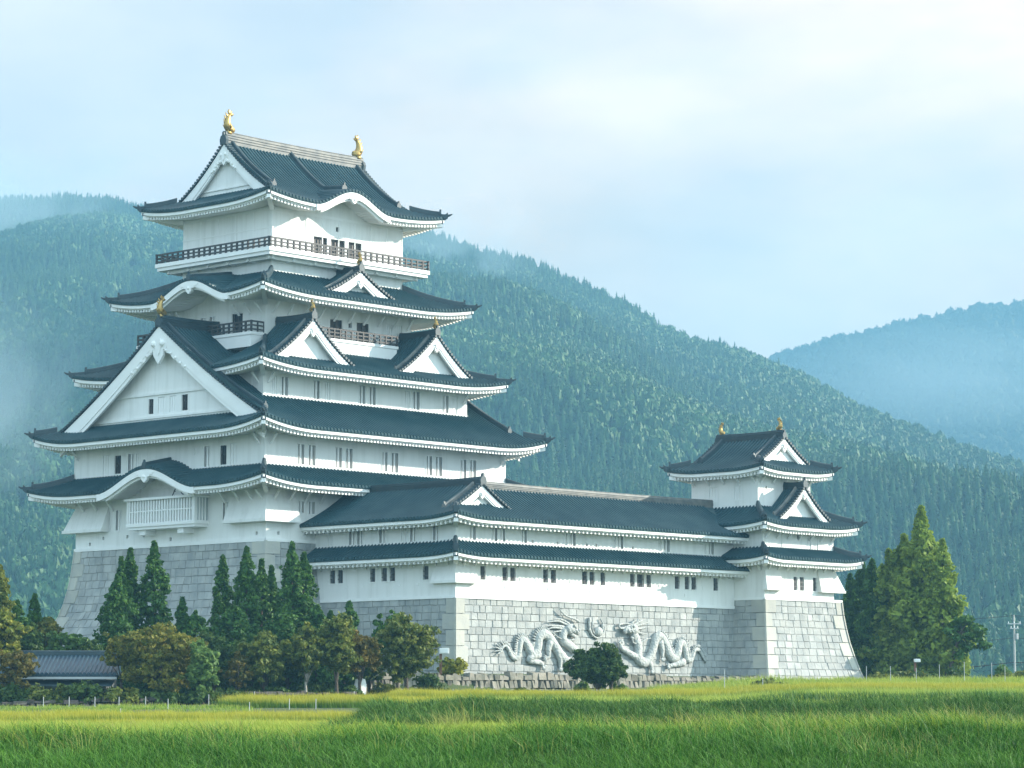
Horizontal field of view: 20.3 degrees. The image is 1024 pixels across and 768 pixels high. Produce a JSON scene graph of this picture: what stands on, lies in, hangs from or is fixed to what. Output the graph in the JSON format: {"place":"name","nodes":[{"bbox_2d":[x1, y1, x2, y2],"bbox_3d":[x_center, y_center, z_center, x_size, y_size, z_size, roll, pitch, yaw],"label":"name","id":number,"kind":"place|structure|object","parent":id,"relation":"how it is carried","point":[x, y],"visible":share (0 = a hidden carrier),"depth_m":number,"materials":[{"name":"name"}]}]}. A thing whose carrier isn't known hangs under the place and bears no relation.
{"place":"outdoors","nodes":[
{"label":"outdoors","id":0,"kind":"place"},
{"bbox_2d":[0,672,829,714],"bbox_3d":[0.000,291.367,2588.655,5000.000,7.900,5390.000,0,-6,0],"label":"ground","id":1,"kind":"structure","parent":0,"point":[460,687],"depth_m":209.70,"materials":[{"name":"green plant"}]},
{"bbox_2d":[0,564,17,639],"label":"cedar tree","id":2,"kind":"object","parent":1,"relation":"on","point":[5,601],"visible":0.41,"depth_m":233.18,"materials":[{"name":"green plant"}]},
{"bbox_2d":[0,607,33,653],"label":"broadleaf tree","id":3,"kind":"object","parent":1,"relation":"on","point":[11,630],"visible":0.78,"depth_m":224.43,"materials":[{"name":"green plant"}]},
{"bbox_2d":[0,682,37,705],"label":"shrub","id":4,"kind":"object","parent":1,"relation":"on","point":[8,692],"visible":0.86,"depth_m":215.07,"materials":[{"name":"green plant"}]},
{"bbox_2d":[0,649,39,688],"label":"autumn tree","id":5,"kind":"object","parent":1,"relation":"on","point":[22,665],"visible":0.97,"depth_m":217.11,"materials":[{"name":"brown plant"}]},
{"bbox_2d":[11,599,30,634],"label":"cedar tree","id":6,"kind":"object","parent":1,"relation":"on","point":[17,609],"visible":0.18,"depth_m":235.18,"materials":[{"name":"green plant"}]},
{"bbox_2d":[16,622,43,649],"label":"broadleaf tree","id":7,"kind":"object","parent":1,"relation":"on","point":[32,639],"visible":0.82,"depth_m":229.32,"materials":[{"name":"green plant"}]},
{"bbox_2d":[27,593,43,623],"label":"cedar tree","id":8,"kind":"object","parent":1,"relation":"on","point":[35,615],"visible":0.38,"depth_m":237.15,"materials":[{"name":"green plant"}]},
{"bbox_2d":[22,682,73,704],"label":"shrub","id":9,"kind":"object","parent":1,"relation":"on","point":[46,693],"visible":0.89,"depth_m":215.02,"materials":[{"name":"green plant"}]},
{"bbox_2d":[32,616,63,649],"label":"tree","id":10,"kind":"object","parent":1,"relation":"on","point":[47,624],"visible":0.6,"depth_m":236.65,"materials":[{"name":"green plant"}]},
{"bbox_2d":[0,650,120,699],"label":"tiled house","id":11,"kind":"structure","parent":1,"relation":"on","point":[67,667],"depth_m":222.11,"materials":[{"name":"grey tile"}]},
{"bbox_2d":[44,630,89,649],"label":"broadleaf tree","id":12,"kind":"object","parent":1,"relation":"on","point":[56,641],"visible":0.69,"depth_m":233.95,"materials":[{"name":"green plant"}]},
{"bbox_2d":[58,679,118,705],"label":"shrub","id":13,"kind":"object","parent":1,"relation":"on","point":[84,691],"visible":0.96,"depth_m":214.89,"materials":[{"name":"green plant"}]},
{"bbox_2d":[80,639,105,649],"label":"broadleaf tree","id":14,"kind":"object","parent":1,"relation":"on","point":[90,644],"visible":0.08,"depth_m":229.68,"materials":[{"name":"green plant"}]},
{"bbox_2d":[0,696,234,705],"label":"stone wall","id":15,"kind":"structure","parent":1,"relation":"on","point":[77,702],"depth_m":214.22,"materials":[{"name":"grey stone"}]},
{"bbox_2d":[97,686,139,705],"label":"shrub","id":16,"kind":"object","parent":1,"relation":"on","point":[131,697],"visible":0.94,"depth_m":214.99,"materials":[{"name":"green plant"}]},
{"bbox_2d":[99,631,139,692],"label":"autumn tree","id":17,"kind":"object","parent":1,"relation":"on","point":[111,659],"visible":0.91,"depth_m":220.62,"materials":[{"name":"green plant"}]},
{"bbox_2d":[92,574,147,691],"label":"cedar tree","id":18,"kind":"object","parent":1,"relation":"on","point":[114,615],"visible":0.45,"depth_m":234.79,"materials":[{"name":"green plant"}]},
{"bbox_2d":[114,556,132,686],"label":"cedar tree","id":19,"kind":"object","parent":1,"relation":"on","point":[120,570],"visible":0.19,"depth_m":238.54,"materials":[{"name":"green plant"}]},
{"bbox_2d":[0,702,265,715],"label":"meadow grass","id":20,"kind":"structure","parent":1,"relation":"on","point":[127,707],"depth_m":205.14,"materials":[{"name":"green plant"}]},
{"bbox_2d":[124,547,143,688],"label":"cedar tree","id":21,"kind":"object","parent":1,"relation":"on","point":[132,573],"visible":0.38,"depth_m":240.38,"materials":[{"name":"green plant"}]},
{"bbox_2d":[131,540,173,691],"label":"cedar tree","id":22,"kind":"object","parent":1,"relation":"on","point":[159,578],"visible":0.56,"depth_m":239.13,"materials":[{"name":"green plant"}]},
{"bbox_2d":[113,621,208,692],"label":"autumn tree","id":23,"kind":"object","parent":1,"relation":"on","point":[157,670],"visible":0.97,"depth_m":218.47,"materials":[{"name":"green plant"}]},
{"bbox_2d":[138,690,186,704],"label":"shrub","id":24,"kind":"object","parent":1,"relation":"on","point":[173,697],"visible":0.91,"depth_m":216.14,"materials":[{"name":"green plant"}]},
{"bbox_2d":[169,596,192,686],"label":"cedar tree","id":25,"kind":"object","parent":1,"relation":"on","point":[180,614],"visible":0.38,"depth_m":237.09,"materials":[{"name":"green plant"}]},
{"bbox_2d":[176,610,213,694],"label":"cedar tree","id":26,"kind":"object","parent":1,"relation":"on","point":[195,625],"visible":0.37,"depth_m":235.63,"materials":[{"name":"green plant"}]},
{"bbox_2d":[179,690,222,704],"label":"shrub","id":27,"kind":"object","parent":1,"relation":"on","point":[192,697],"visible":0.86,"depth_m":217.04,"materials":[{"name":"green plant"}]},
{"bbox_2d":[185,638,220,704],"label":"broadleaf tree","id":28,"kind":"object","parent":1,"relation":"on","point":[202,671],"visible":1,"depth_m":217.27,"materials":[{"name":"green plant"}]},
{"bbox_2d":[198,630,233,690],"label":"broadleaf tree","id":29,"kind":"object","parent":1,"relation":"on","point":[215,642],"visible":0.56,"depth_m":229.62,"materials":[{"name":"green plant"}]},
{"bbox_2d":[206,554,234,643],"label":"cedar tree","id":30,"kind":"object","parent":1,"relation":"on","point":[221,604],"visible":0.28,"depth_m":241.18,"materials":[{"name":"green plant"}]},
{"bbox_2d":[212,687,253,696],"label":"shrub","id":31,"kind":"object","parent":1,"relation":"on","point":[221,692],"visible":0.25,"depth_m":220.58,"materials":[{"name":"green plant"}]},
{"bbox_2d":[208,604,262,692],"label":"cedar tree","id":32,"kind":"object","parent":1,"relation":"on","point":[233,617],"visible":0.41,"depth_m":233.63,"materials":[{"name":"green plant"}]},
{"bbox_2d":[218,651,253,690],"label":"autumn tree","id":33,"kind":"object","parent":1,"relation":"on","point":[232,672],"visible":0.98,"depth_m":222.53,"materials":[{"name":"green plant"}]},
{"bbox_2d":[0,698,482,724],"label":"rice crop","id":34,"kind":"object","parent":1,"relation":"on","point":[185,720],"depth_m":140.26,"materials":[{"name":"green plant"}]},
{"bbox_2d":[0,692,487,722],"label":"rice crop","id":35,"kind":"object","parent":1,"relation":"on","point":[291,715],"visible":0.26,"depth_m":167.87,"materials":[{"name":"green plant"}]},
{"bbox_2d":[226,546,264,640],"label":"cedar tree","id":36,"kind":"object","parent":1,"relation":"on","point":[246,582],"visible":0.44,"depth_m":239.09,"materials":[{"name":"green plant"}]},
{"bbox_2d":[227,637,265,688],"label":"broadleaf tree","id":37,"kind":"object","parent":1,"relation":"on","point":[231,655],"visible":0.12,"depth_m":228.59,"materials":[{"name":"green plant"}]},
{"bbox_2d":[237,629,292,691],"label":"broadleaf tree","id":38,"kind":"object","parent":1,"relation":"on","point":[267,649],"visible":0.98,"depth_m":223.86,"materials":[{"name":"green plant"}]},
{"bbox_2d":[253,558,277,642],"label":"cedar tree","id":39,"kind":"object","parent":1,"relation":"on","point":[262,587],"visible":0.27,"depth_m":242.24,"materials":[{"name":"green plant"}]},
{"bbox_2d":[263,564,277,639],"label":"cedar tree","id":40,"kind":"object","parent":1,"relation":"on","point":[272,582],"visible":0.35,"depth_m":243.27,"materials":[{"name":"green plant"}]},
{"bbox_2d":[246,685,294,695],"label":"shrub","id":41,"kind":"object","parent":1,"relation":"on","point":[271,689],"visible":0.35,"depth_m":223.84,"materials":[{"name":"green plant"}]},
{"bbox_2d":[1,698,552,730],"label":"meadow grass","id":42,"kind":"structure","parent":1,"relation":"on","point":[266,722],"depth_m":118.39,"materials":[{"name":"green plant"}]},
{"bbox_2d":[252,608,304,692],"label":"cedar tree","id":43,"kind":"object","parent":1,"relation":"on","point":[285,624],"visible":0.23,"depth_m":234.52,"materials":[{"name":"green plant"}]},
{"bbox_2d":[19,109,554,646],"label":"castle keep","id":44,"kind":"structure","parent":1,"relation":"on","point":[275,379],"depth_m":277.82,"materials":[{"name":"white paint"}]},
{"bbox_2d":[124,494,209,535],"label":"bay window","id":45,"kind":"structure","parent":44,"relation":"in","point":[183,513],"depth_m":271.17,"materials":[{"name":"white paint"}]},
{"bbox_2d":[281,376,288,396],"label":"window","id":46,"kind":"structure","parent":44,"relation":"in","point":[283,379],"depth_m":271.10,"materials":[{"name":"grey"}]},
{"bbox_2d":[297,443,304,464],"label":"window","id":47,"kind":"structure","parent":44,"relation":"in","point":[299,447],"depth_m":267.88,"materials":[{"name":"grey"}]},
{"bbox_2d":[308,444,315,466],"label":"window","id":48,"kind":"structure","parent":44,"relation":"in","point":[310,448],"depth_m":268.93,"materials":[{"name":"grey"}]},
{"bbox_2d":[330,319,341,338],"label":"door","id":49,"kind":"structure","parent":44,"relation":"in","point":[337,324],"depth_m":282.63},
{"bbox_2d":[331,240,343,256],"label":"door","id":50,"kind":"structure","parent":44,"relation":"in","point":[333,242],"depth_m":284.04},
{"bbox_2d":[335,446,342,468],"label":"window","id":51,"kind":"structure","parent":44,"relation":"in","point":[336,448],"depth_m":271.37,"materials":[{"name":"grey"}]},
{"bbox_2d":[345,447,352,469],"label":"window","id":52,"kind":"structure","parent":44,"relation":"in","point":[347,455],"depth_m":272.36,"materials":[{"name":"grey"}]},
{"bbox_2d":[357,323,367,342],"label":"door","id":53,"kind":"structure","parent":44,"relation":"in","point":[360,327],"depth_m":285.50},
{"bbox_2d":[391,452,398,473],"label":"window","id":54,"kind":"structure","parent":44,"relation":"in","point":[393,455],"depth_m":276.79,"materials":[{"name":"grey"}]},
{"bbox_2d":[435,456,442,476],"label":"window","id":55,"kind":"structure","parent":44,"relation":"in","point":[436,457],"depth_m":281.28,"materials":[{"name":"grey"}]},
{"bbox_2d":[273,643,304,691],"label":"broadleaf tree","id":56,"kind":"object","parent":1,"relation":"on","point":[289,671],"visible":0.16,"depth_m":229.22,"materials":[{"name":"green plant"}]},
{"bbox_2d":[275,540,310,641],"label":"cedar tree","id":57,"kind":"object","parent":1,"relation":"on","point":[288,593],"visible":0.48,"depth_m":239.07,"materials":[{"name":"green plant"}]},
{"bbox_2d":[244,690,356,696],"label":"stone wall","id":58,"kind":"structure","parent":1,"relation":"on","point":[299,692],"depth_m":222.66,"materials":[{"name":"grey stone"}]},
{"bbox_2d":[287,551,319,680],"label":"cedar tree","id":59,"kind":"object","parent":1,"relation":"on","point":[308,577],"visible":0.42,"depth_m":240.34,"materials":[{"name":"green plant"}]},
{"bbox_2d":[285,621,325,691],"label":"broadleaf tree","id":60,"kind":"object","parent":1,"relation":"on","point":[307,651],"visible":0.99,"depth_m":225.28,"materials":[{"name":"green plant"}]},
{"bbox_2d":[289,680,339,693],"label":"shrub","id":61,"kind":"object","parent":1,"relation":"on","point":[313,687],"visible":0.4,"depth_m":228.21,"materials":[{"name":"green plant"}]},
{"bbox_2d":[293,603,342,691],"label":"cedar tree","id":62,"kind":"object","parent":1,"relation":"on","point":[321,675],"visible":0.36,"depth_m":236.53,"materials":[{"name":"green plant"}]},
{"bbox_2d":[318,611,363,693],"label":"broadleaf tree","id":63,"kind":"object","parent":1,"relation":"on","point":[337,647],"visible":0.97,"depth_m":226.41,"materials":[{"name":"green plant"}]},
{"bbox_2d":[338,600,359,690],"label":"cedar tree","id":64,"kind":"object","parent":1,"relation":"on","point":[349,678],"visible":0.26,"depth_m":238.76,"materials":[{"name":"green plant"}]},
{"bbox_2d":[339,685,364,696],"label":"shrub","id":65,"kind":"object","parent":1,"relation":"on","point":[351,688],"visible":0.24,"depth_m":227.43,"materials":[{"name":"green plant"}]},
{"bbox_2d":[344,629,383,689],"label":"autumn tree","id":66,"kind":"object","parent":1,"relation":"on","point":[366,647],"visible":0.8,"depth_m":228.44,"materials":[{"name":"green plant"}]},
{"bbox_2d":[351,651,382,692],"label":"broadleaf tree","id":67,"kind":"object","parent":1,"relation":"on","point":[369,675],"visible":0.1,"depth_m":234.15,"materials":[{"name":"green plant"}]},
{"bbox_2d":[371,613,388,683],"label":"cedar tree","id":68,"kind":"object","parent":1,"relation":"on","point":[379,624],"visible":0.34,"depth_m":239.79,"materials":[{"name":"green plant"}]},
{"bbox_2d":[367,682,398,694],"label":"shrub","id":69,"kind":"object","parent":1,"relation":"on","point":[382,688],"visible":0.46,"depth_m":234.04,"materials":[{"name":"green plant"}]},
{"bbox_2d":[375,611,441,689],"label":"broadleaf tree","id":70,"kind":"object","parent":1,"relation":"on","point":[410,645],"visible":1,"depth_m":230.96,"materials":[{"name":"green plant"}]},
{"bbox_2d":[412,672,449,691],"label":"shrub","id":71,"kind":"object","parent":1,"relation":"on","point":[428,681],"visible":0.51,"depth_m":234.31,"materials":[{"name":"green plant"}]},
{"bbox_2d":[439,648,448,674],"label":"floodlight post","id":72,"kind":"object","parent":1,"relation":"on","point":[443,651],"visible":1,"depth_m":242.69,"materials":[{"name":"white metal"}]},
{"bbox_2d":[436,656,468,675],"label":"shrub","id":73,"kind":"object","parent":1,"relation":"on","point":[458,666],"visible":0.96,"depth_m":245.41,"materials":[{"name":"green plant"}]},
{"bbox_2d":[211,685,717,707],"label":"rice crop","id":74,"kind":"object","parent":1,"relation":"on","point":[331,700],"visible":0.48,"depth_m":209.90,"materials":[{"name":"green plant"}]},
{"bbox_2d":[0,695,1023,767],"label":"tall grass","id":75,"kind":"structure","parent":1,"relation":"on","point":[592,748],"depth_m":59.34,"materials":[{"name":"green plant"}]},
{"bbox_2d":[0,717,1023,735],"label":"meadow grass","id":76,"kind":"structure","parent":1,"relation":"on","point":[285,728],"depth_m":96.97,"materials":[{"name":"green plant"}]},
{"bbox_2d":[300,473,749,676],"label":"castle gallery","id":77,"kind":"object","parent":1,"relation":"on","point":[483,574],"visible":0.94,"depth_m":265.01,"materials":[{"name":"white paint"}]},
{"bbox_2d":[339,671,771,692],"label":"stone wall","id":78,"kind":"structure","parent":1,"relation":"on","point":[539,680],"depth_m":255.81,"materials":[{"name":"grey stone"}]},
{"bbox_2d":[573,681,590,691],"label":"shrub","id":79,"kind":"object","parent":1,"relation":"on","point":[581,685],"visible":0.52,"depth_m":242.23,"materials":[{"name":"green plant"}]},
{"bbox_2d":[562,641,627,690],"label":"broadleaf tree","id":80,"kind":"object","parent":1,"relation":"on","point":[586,667],"visible":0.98,"depth_m":238.80,"materials":[{"name":"green plant"}]},
{"bbox_2d":[600,651,628,688],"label":"broadleaf tree","id":81,"kind":"object","parent":1,"relation":"on","point":[620,660],"visible":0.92,"depth_m":239.60,"materials":[{"name":"green plant"}]},
{"bbox_2d":[308,689,1023,727],"bbox_3d":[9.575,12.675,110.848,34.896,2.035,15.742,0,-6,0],"label":"tall grass","id":82,"kind":"structure","parent":1,"relation":"on","point":[635,707],"depth_m":110.59,"materials":[{"name":"green plant"}]},
{"bbox_2d":[435,684,1023,703],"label":"meadow grass","id":83,"kind":"structure","parent":1,"relation":"on","point":[900,691],"depth_m":199.30,"materials":[{"name":"green plant"}]},
{"bbox_2d":[659,417,871,679],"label":"corner tower","id":84,"kind":"structure","parent":1,"relation":"on","point":[789,617],"depth_m":285.91,"materials":[{"name":"white paint"}]},
{"bbox_2d":[513,680,1023,695],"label":"rice crop","id":85,"kind":"object","parent":1,"relation":"on","point":[738,689],"visible":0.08,"depth_m":218.21,"materials":[{"name":"green plant"}]},
{"bbox_2d":[639,673,1023,691],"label":"meadow grass","id":86,"kind":"structure","parent":1,"relation":"on","point":[852,679],"depth_m":251.68,"materials":[{"name":"green plant"}]},
{"bbox_2d":[841,573,860,658],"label":"cedar tree","id":87,"kind":"object","parent":1,"relation":"on","point":[847,599],"visible":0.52,"depth_m":307.76,"materials":[{"name":"green plant"}]},
{"bbox_2d":[847,562,865,664],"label":"cedar tree","id":88,"kind":"object","parent":1,"relation":"on","point":[859,576],"visible":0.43,"depth_m":306.81,"materials":[{"name":"green plant"}]},
{"bbox_2d":[853,557,879,675],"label":"cedar tree","id":89,"kind":"object","parent":1,"relation":"on","point":[870,578],"visible":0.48,"depth_m":304.88,"materials":[{"name":"green plant"}]},
{"bbox_2d":[854,594,888,677],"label":"cedar tree","id":90,"kind":"object","parent":1,"relation":"on","point":[868,613],"visible":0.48,"depth_m":302.17,"materials":[{"name":"green plant"}]},
{"bbox_2d":[736,686,1023,703],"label":"tall grass","id":91,"kind":"structure","parent":1,"relation":"on","point":[842,693],"depth_m":148.15,"materials":[{"name":"green plant"}]},
{"bbox_2d":[857,547,903,676],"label":"redwood tree","id":92,"kind":"object","parent":1,"relation":"on","point":[880,591],"visible":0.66,"depth_m":301.18,"materials":[{"name":"green plant"}]},
{"bbox_2d":[870,533,926,673],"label":"redwood tree","id":93,"kind":"object","parent":1,"relation":"on","point":[894,560],"visible":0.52,"depth_m":300.07,"materials":[{"name":"green plant"}]},
{"bbox_2d":[894,670,926,679],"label":"shrub","id":94,"kind":"object","parent":1,"relation":"on","point":[908,673],"visible":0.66,"depth_m":272.94,"materials":[{"name":"green plant"}]},
{"bbox_2d":[875,504,952,674],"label":"redwood tree","id":95,"kind":"object","parent":1,"relation":"on","point":[918,555],"visible":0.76,"depth_m":297.92,"materials":[{"name":"green plant"}]},
{"bbox_2d":[907,538,976,675],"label":"redwood tree","id":96,"kind":"object","parent":1,"relation":"on","point":[942,593],"visible":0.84,"depth_m":295.17,"materials":[{"name":"green plant"}]},
{"bbox_2d":[945,664,969,678],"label":"shrub","id":97,"kind":"object","parent":1,"relation":"on","point":[954,671],"visible":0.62,"depth_m":288.00,"materials":[{"name":"green plant"}]},
{"bbox_2d":[942,614,992,668],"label":"pine tree","id":98,"kind":"object","parent":1,"relation":"on","point":[975,633],"visible":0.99,"depth_m":292.17,"materials":[{"name":"green plant"}]},
{"bbox_2d":[972,615,1023,672],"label":"utility pole","id":99,"kind":"object","parent":1,"relation":"on","point":[1015,635],"visible":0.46,"depth_m":398.44,"materials":[{"name":"concrete"}]},
{"bbox_2d":[0,0,1023,358],"label":"sky","id":100,"kind":"structure","parent":0,"point":[764,177],"materials":[{"name":"blue"}]},
{"bbox_2d":[15,247,1023,584],"bbox_3d":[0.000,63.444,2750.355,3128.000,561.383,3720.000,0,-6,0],"label":"hill","id":101,"kind":"structure","parent":0,"point":[895,535],"depth_m":1537.22,"materials":[{"name":"green plant"}]},
{"bbox_2d":[0,190,1023,678],"bbox_3d":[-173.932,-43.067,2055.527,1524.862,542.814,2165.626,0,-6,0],"label":"hillside forest","id":102,"kind":"object","parent":101,"relation":"on","point":[658,394],"visible":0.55,"depth_m":1735.25,"materials":[{"name":"green plant"}]},
{"bbox_3d":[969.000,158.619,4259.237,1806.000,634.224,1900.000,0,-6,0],"label":"far hill","id":103,"kind":"structure","parent":0,"visible":0},
{"bbox_2d":[769,299,1023,462],"bbox_3d":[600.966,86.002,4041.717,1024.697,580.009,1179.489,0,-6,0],"label":"distant forest","id":104,"kind":"object","parent":103,"relation":"on","point":[942,384],"visible":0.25,"depth_m":4266.49,"materials":[{"name":"plant"}]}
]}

